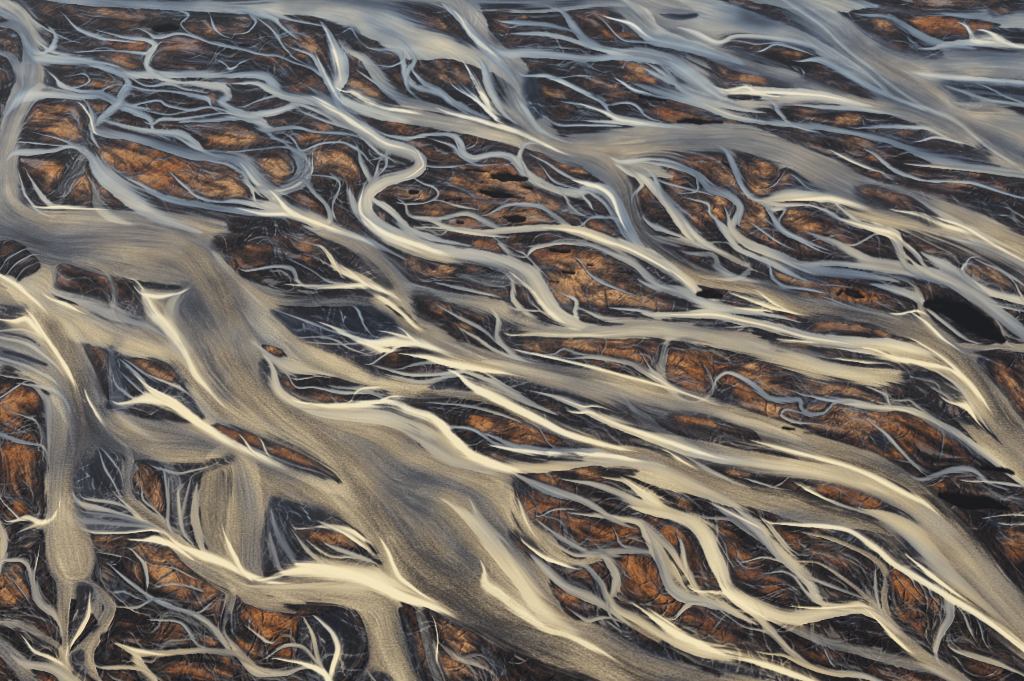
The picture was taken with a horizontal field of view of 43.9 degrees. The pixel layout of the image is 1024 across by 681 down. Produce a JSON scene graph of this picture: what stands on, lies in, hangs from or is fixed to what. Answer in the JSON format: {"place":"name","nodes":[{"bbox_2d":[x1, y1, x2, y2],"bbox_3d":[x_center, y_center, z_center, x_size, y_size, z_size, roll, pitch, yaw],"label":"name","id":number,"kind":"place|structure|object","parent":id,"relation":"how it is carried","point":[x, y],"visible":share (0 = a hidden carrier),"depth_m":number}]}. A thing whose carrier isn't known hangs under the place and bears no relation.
{"place":"outdoors","nodes":[
{"label":"outdoors","id":0,"kind":"place"},
{"bbox_2d":[158,573,186,584],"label":"island","id":1,"kind":"structure","parent":0,"point":[173,577],"depth_m":852.48},
{"bbox_2d":[225,599,343,660],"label":"island","id":2,"kind":"structure","parent":0,"point":[274,625],"depth_m":819.04},
{"bbox_2d":[437,623,518,666],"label":"island","id":3,"kind":"structure","parent":0,"point":[504,656],"depth_m":805.04},
{"bbox_2d":[0,0,1023,680],"bbox_3d":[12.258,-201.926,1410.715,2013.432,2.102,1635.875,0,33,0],"label":"river","id":4,"kind":"structure","parent":0,"point":[432,510],"depth_m":1096.26},
{"bbox_2d":[0,382,44,442],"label":"island","id":5,"kind":"structure","parent":4,"relation":"on","point":[18,402],"depth_m":1014.71},
{"bbox_2d":[11,573,48,619],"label":"island","id":6,"kind":"structure","parent":4,"relation":"on","point":[25,589],"depth_m":843.88},
{"bbox_2d":[19,149,78,202],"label":"island","id":7,"kind":"structure","parent":4,"relation":"on","point":[47,174],"depth_m":1385.46},
{"bbox_2d":[20,98,89,148],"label":"island","id":8,"kind":"structure","parent":4,"relation":"on","point":[45,115],"depth_m":1491.38},
{"bbox_2d":[45,64,124,88],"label":"island","id":9,"kind":"structure","parent":4,"relation":"on","point":[60,72],"depth_m":1616.61},
{"bbox_2d":[58,264,112,301],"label":"island","id":10,"kind":"structure","parent":4,"relation":"on","point":[79,284],"depth_m":1182.29},
{"bbox_2d":[56,38,150,62],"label":"island","id":11,"kind":"structure","parent":4,"relation":"on","point":[90,45],"depth_m":1704.92},
{"bbox_2d":[94,608,186,665],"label":"island","id":12,"kind":"structure","parent":4,"relation":"on","point":[125,621],"depth_m":811.34},
{"bbox_2d":[133,460,165,508],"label":"island","id":13,"kind":"structure","parent":4,"relation":"on","point":[151,480],"depth_m":937.05},
{"bbox_2d":[130,357,182,386],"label":"island","id":14,"kind":"structure","parent":4,"relation":"on","point":[154,369],"depth_m":1062.77},
{"bbox_2d":[133,534,191,558],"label":"silt bar","id":15,"kind":"object","parent":4,"relation":"in","point":[178,548],"visible":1,"depth_m":884.24},
{"bbox_2d":[153,23,179,33],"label":"pond","id":16,"kind":"structure","parent":4,"relation":"on","point":[168,28],"depth_m":1770.23},
{"bbox_2d":[134,280,199,376],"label":"silt bar","id":17,"kind":"object","parent":4,"relation":"on","point":[163,319],"visible":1,"depth_m":1130.30},
{"bbox_2d":[88,135,251,199],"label":"island","id":18,"kind":"structure","parent":4,"relation":"on","point":[127,156],"depth_m":1384.58},
{"bbox_2d":[113,377,228,446],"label":"silt bar","id":19,"kind":"object","parent":4,"relation":"in","point":[149,396],"visible":1,"depth_m":1017.78},
{"bbox_2d":[145,653,253,680],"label":"island","id":20,"kind":"structure","parent":4,"relation":"on","point":[226,667],"depth_m":788.11},
{"bbox_2d":[151,35,255,70],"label":"island","id":21,"kind":"structure","parent":4,"relation":"on","point":[174,51],"depth_m":1681.57},
{"bbox_2d":[154,120,283,149],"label":"island","id":22,"kind":"structure","parent":4,"relation":"on","point":[216,139],"depth_m":1464.07},
{"bbox_2d":[185,527,287,583],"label":"silt bar","id":23,"kind":"object","parent":4,"relation":"on","point":[233,564],"visible":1,"depth_m":869.07},
{"bbox_2d":[212,17,294,60],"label":"island","id":24,"kind":"structure","parent":4,"relation":"on","point":[261,29],"depth_m":1754.46},
{"bbox_2d":[245,148,295,186],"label":"island","id":25,"kind":"structure","parent":4,"relation":"on","point":[268,159],"depth_m":1404.17},
{"bbox_2d":[262,344,285,356],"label":"island","id":26,"kind":"structure","parent":4,"relation":"on","point":[275,351],"depth_m":1086.43},
{"bbox_2d":[212,211,350,281],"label":"island","id":27,"kind":"structure","parent":4,"relation":"on","point":[253,254],"depth_m":1239.52},
{"bbox_2d":[235,54,328,94],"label":"island","id":28,"kind":"structure","parent":4,"relation":"on","point":[296,78],"depth_m":1626.93},
{"bbox_2d":[262,439,340,482],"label":"island","id":29,"kind":"structure","parent":4,"relation":"on","point":[289,455],"depth_m":962.89},
{"bbox_2d":[282,375,353,402],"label":"island","id":30,"kind":"structure","parent":4,"relation":"on","point":[322,396],"depth_m":1033.94},
{"bbox_2d":[298,528,362,554],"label":"island","id":31,"kind":"structure","parent":4,"relation":"on","point":[329,536],"depth_m":886.22},
{"bbox_2d":[311,143,370,235],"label":"island","id":32,"kind":"structure","parent":4,"relation":"on","point":[340,160],"depth_m":1384.00},
{"bbox_2d":[272,539,426,605],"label":"silt bar","id":33,"kind":"object","parent":4,"relation":"on","point":[392,583],"visible":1,"depth_m":858.42},
{"bbox_2d":[317,244,412,321],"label":"silt bar","id":34,"kind":"object","parent":4,"relation":"on","point":[382,293],"visible":1,"depth_m":1178.58},
{"bbox_2d":[319,322,426,353],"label":"silt bar","id":35,"kind":"object","parent":4,"relation":"on","point":[390,342],"visible":1,"depth_m":1101.57},
{"bbox_2d":[308,395,463,451],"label":"silt bar","id":36,"kind":"object","parent":4,"relation":"on","point":[449,438],"visible":1,"depth_m":1015.52},
{"bbox_2d":[363,117,437,136],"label":"island","id":37,"kind":"structure","parent":4,"relation":"on","point":[401,129],"depth_m":1479.97},
{"bbox_2d":[375,184,436,225],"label":"island","id":38,"kind":"structure","parent":4,"relation":"on","point":[389,194],"depth_m":1330.37},
{"bbox_2d":[387,246,512,303],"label":"island","id":39,"kind":"structure","parent":4,"relation":"on","point":[447,270],"depth_m":1197.85},
{"bbox_2d":[414,59,487,115],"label":"island","id":40,"kind":"structure","parent":4,"relation":"on","point":[438,73],"depth_m":1616.03},
{"bbox_2d":[413,296,500,349],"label":"island","id":41,"kind":"structure","parent":4,"relation":"on","point":[427,309],"depth_m":1129.93},
{"bbox_2d":[400,340,513,375],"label":"silt bar","id":42,"kind":"object","parent":4,"relation":"on","point":[448,359],"visible":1,"depth_m":1075.52},
{"bbox_2d":[466,168,489,172],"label":"pond","id":43,"kind":"structure","parent":4,"relation":"on","point":[479,170],"depth_m":1387.06},
{"bbox_2d":[417,399,550,447],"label":"island","id":44,"kind":"structure","parent":4,"relation":"on","point":[512,432],"depth_m":995.84},
{"bbox_2d":[417,165,564,216],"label":"island","id":45,"kind":"structure","parent":4,"relation":"on","point":[474,182],"depth_m":1352.79},
{"bbox_2d":[442,63,544,144],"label":"silt bar","id":46,"kind":"object","parent":4,"relation":"on","point":[483,101],"visible":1,"depth_m":1518.98},
{"bbox_2d":[480,189,524,198],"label":"pond","id":47,"kind":"structure","parent":4,"relation":"on","point":[502,195],"depth_m":1336.17},
{"bbox_2d":[450,371,568,434],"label":"silt bar","id":48,"kind":"object","parent":4,"relation":"in","point":[495,395],"visible":1,"depth_m":1024.46},
{"bbox_2d":[492,172,528,181],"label":"pond","id":49,"kind":"structure","parent":4,"relation":"on","point":[506,177],"depth_m":1372.40},
{"bbox_2d":[504,215,525,222],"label":"pond","id":50,"kind":"structure","parent":4,"relation":"in","point":[517,219],"depth_m":1292.45},
{"bbox_2d":[480,563,558,634],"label":"silt bar","id":51,"kind":"object","parent":4,"relation":"on","point":[521,607],"visible":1,"depth_m":834.78},
{"bbox_2d":[514,219,543,225],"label":"island","id":52,"kind":"structure","parent":4,"relation":"on","point":[531,222],"depth_m":1282.06},
{"bbox_2d":[483,11,577,47],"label":"island","id":53,"kind":"structure","parent":4,"relation":"on","point":[493,18],"depth_m":1764.64},
{"bbox_2d":[522,149,599,186],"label":"island","id":54,"kind":"structure","parent":4,"relation":"on","point":[539,171],"depth_m":1384.29},
{"bbox_2d":[563,270,574,274],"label":"pond","id":55,"kind":"structure","parent":4,"relation":"in","point":[572,272],"depth_m":1200.45},
{"bbox_2d":[550,581,589,619],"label":"island","id":56,"kind":"structure","parent":4,"relation":"on","point":[567,598],"depth_m":835.91},
{"bbox_2d":[501,325,662,366],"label":"island","id":57,"kind":"structure","parent":4,"relation":"on","point":[540,345],"depth_m":1093.62},
{"bbox_2d":[519,467,649,513],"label":"island","id":58,"kind":"structure","parent":4,"relation":"on","point":[594,474],"depth_m":940.41},
{"bbox_2d":[530,244,641,306],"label":"island","id":59,"kind":"structure","parent":4,"relation":"on","point":[596,263],"depth_m":1205.40},
{"bbox_2d":[550,249,570,252],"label":"pond","id":60,"kind":"structure","parent":59,"relation":"on","point":[568,250],"depth_m":1234.65},
{"bbox_2d":[543,59,658,103],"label":"island","id":61,"kind":"structure","parent":4,"relation":"on","point":[597,85],"depth_m":1619.22},
{"bbox_2d":[561,510,640,544],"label":"island","id":62,"kind":"structure","parent":4,"relation":"on","point":[579,532],"depth_m":894.90},
{"bbox_2d":[585,219,621,236],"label":"island","id":63,"kind":"structure","parent":4,"relation":"on","point":[596,225],"depth_m":1276.67},
{"bbox_2d":[566,409,705,454],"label":"silt bar","id":64,"kind":"object","parent":4,"relation":"in","point":[672,441],"visible":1,"depth_m":990.09},
{"bbox_2d":[579,274,696,315],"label":"island","id":65,"kind":"structure","parent":4,"relation":"on","point":[618,298],"depth_m":1158.48},
{"bbox_2d":[614,553,683,616],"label":"island","id":66,"kind":"structure","parent":4,"relation":"on","point":[637,589],"depth_m":846.83},
{"bbox_2d":[638,97,666,101],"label":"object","id":67,"kind":"structure","parent":4,"relation":"on","point":[654,99],"depth_m":1555.41},
{"bbox_2d":[661,168,695,187],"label":"island","id":68,"kind":"structure","parent":4,"relation":"on","point":[680,178],"depth_m":1366.67},
{"bbox_2d":[616,88,745,123],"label":"island","id":69,"kind":"structure","parent":4,"relation":"on","point":[664,113],"depth_m":1524.34},
{"bbox_2d":[659,526,720,589],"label":"island","id":70,"kind":"structure","parent":4,"relation":"on","point":[695,561],"depth_m":878.06},
{"bbox_2d":[666,341,721,385],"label":"island","id":71,"kind":"structure","parent":4,"relation":"on","point":[693,362],"depth_m":1071.09},
{"bbox_2d":[677,117,723,124],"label":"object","id":72,"kind":"structure","parent":4,"relation":"on","point":[697,121],"depth_m":1499.01},
{"bbox_2d":[696,289,723,299],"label":"pond","id":73,"kind":"structure","parent":4,"relation":"on","point":[711,294],"depth_m":1166.54},
{"bbox_2d":[655,616,800,678],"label":"silt bar","id":74,"kind":"object","parent":4,"relation":"in","point":[718,647],"visible":1,"depth_m":800.99},
{"bbox_2d":[690,54,785,87],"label":"island","id":75,"kind":"structure","parent":4,"relation":"on","point":[726,76],"depth_m":1611.60},
{"bbox_2d":[716,357,808,396],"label":"island","id":76,"kind":"structure","parent":4,"relation":"on","point":[771,377],"depth_m":1053.89},
{"bbox_2d":[735,153,800,196],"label":"island","id":77,"kind":"structure","parent":4,"relation":"on","point":[754,172],"depth_m":1376.96},
{"bbox_2d":[730,290,805,315],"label":"silt bar","id":78,"kind":"object","parent":4,"relation":"in","point":[766,303],"visible":1,"depth_m":1151.60},
{"bbox_2d":[754,46,866,96],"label":"island","id":79,"kind":"structure","parent":4,"relation":"on","point":[821,73],"depth_m":1641.93},
{"bbox_2d":[780,206,871,243],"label":"island","id":80,"kind":"structure","parent":4,"relation":"on","point":[797,221],"depth_m":1276.49},
{"bbox_2d":[793,195,859,205],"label":"silt bar","id":81,"kind":"object","parent":4,"relation":"on","point":[835,198],"visible":1,"depth_m":1328.28},
{"bbox_2d":[774,311,909,339],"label":"island","id":82,"kind":"structure","parent":4,"relation":"on","point":[850,331],"depth_m":1116.71},
{"bbox_2d":[772,269,916,311],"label":"island","id":83,"kind":"structure","parent":4,"relation":"on","point":[865,288],"depth_m":1170.13},
{"bbox_2d":[837,288,864,298],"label":"pond","id":84,"kind":"structure","parent":83,"relation":"in","point":[855,294],"depth_m":1167.88},
{"bbox_2d":[780,106,910,128],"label":"island","id":85,"kind":"structure","parent":4,"relation":"on","point":[846,119],"depth_m":1506.94},
{"bbox_2d":[790,412,924,476],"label":"island","id":86,"kind":"structure","parent":4,"relation":"on","point":[851,437],"depth_m":989.12},
{"bbox_2d":[858,186,923,212],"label":"island","id":87,"kind":"structure","parent":4,"relation":"on","point":[897,200],"depth_m":1326.19},
{"bbox_2d":[827,404,962,472],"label":"island","id":88,"kind":"structure","parent":4,"relation":"on","point":[920,436],"depth_m":984.25},
{"bbox_2d":[890,569,939,646],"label":"island","id":89,"kind":"structure","parent":4,"relation":"on","point":[899,588],"depth_m":831.16},
{"bbox_2d":[840,0,1010,40],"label":"island","id":90,"kind":"structure","parent":4,"relation":"on","point":[938,27],"depth_m":1809.25},
{"bbox_2d":[882,340,987,407],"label":"silt bar","id":91,"kind":"object","parent":4,"relation":"in","point":[956,372],"visible":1,"depth_m":1067.48},
{"bbox_2d":[850,150,1023,215],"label":"island","id":92,"kind":"structure","parent":4,"relation":"on","point":[946,190],"depth_m":1347.98},
{"bbox_2d":[900,559,1023,647],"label":"silt bar","id":93,"kind":"object","parent":4,"relation":"in","point":[932,582],"visible":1,"depth_m":839.88},
{"bbox_2d":[938,492,1010,510],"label":"pond","id":94,"kind":"structure","parent":4,"relation":"on","point":[972,503],"depth_m":921.02},
{"bbox_2d":[947,609,1023,680],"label":"island","id":95,"kind":"structure","parent":4,"relation":"on","point":[960,625],"depth_m":805.21},
{"bbox_2d":[971,259,1015,292],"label":"island","id":96,"kind":"structure","parent":4,"relation":"on","point":[1003,282],"depth_m":1191.63},
{"bbox_2d":[980,465,1014,475],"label":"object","id":97,"kind":"structure","parent":4,"relation":"on","point":[1004,470],"depth_m":952.79},
{"bbox_2d":[977,349,1023,418],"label":"island","id":98,"kind":"structure","parent":4,"relation":"on","point":[1005,376],"depth_m":1058.99},
{"bbox_2d":[0,0,1023,680],"bbox_3d":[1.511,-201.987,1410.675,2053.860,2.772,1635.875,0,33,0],"label":"ground","id":99,"kind":"structure","parent":0,"point":[18,466],"depth_m":1073.95},
{"bbox_2d":[632,179,638,187],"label":"island","id":100,"kind":"structure","parent":0,"point":[635,183],"depth_m":1359.33},
{"bbox_2d":[658,413,758,440],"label":"island","id":101,"kind":"structure","parent":0,"point":[679,424],"depth_m":994.32},
{"bbox_2d":[729,559,797,599],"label":"island","id":102,"kind":"structure","parent":0,"point":[739,577],"depth_m":854.32},
{"bbox_2d":[779,478,858,506],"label":"island","id":103,"kind":"structure","parent":0,"point":[829,492],"depth_m":930.15},
{"bbox_2d":[922,370,957,393],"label":"island","id":104,"kind":"structure","parent":0,"point":[943,386],"depth_m":1048.31},
{"bbox_2d":[924,297,1006,344],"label":"pond","id":105,"kind":"structure","parent":0,"point":[978,322],"depth_m":1133.19},
{"bbox_2d":[937,473,1023,592],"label":"island","id":106,"kind":"structure","parent":0,"point":[1007,555],"depth_m":894.43}
]}

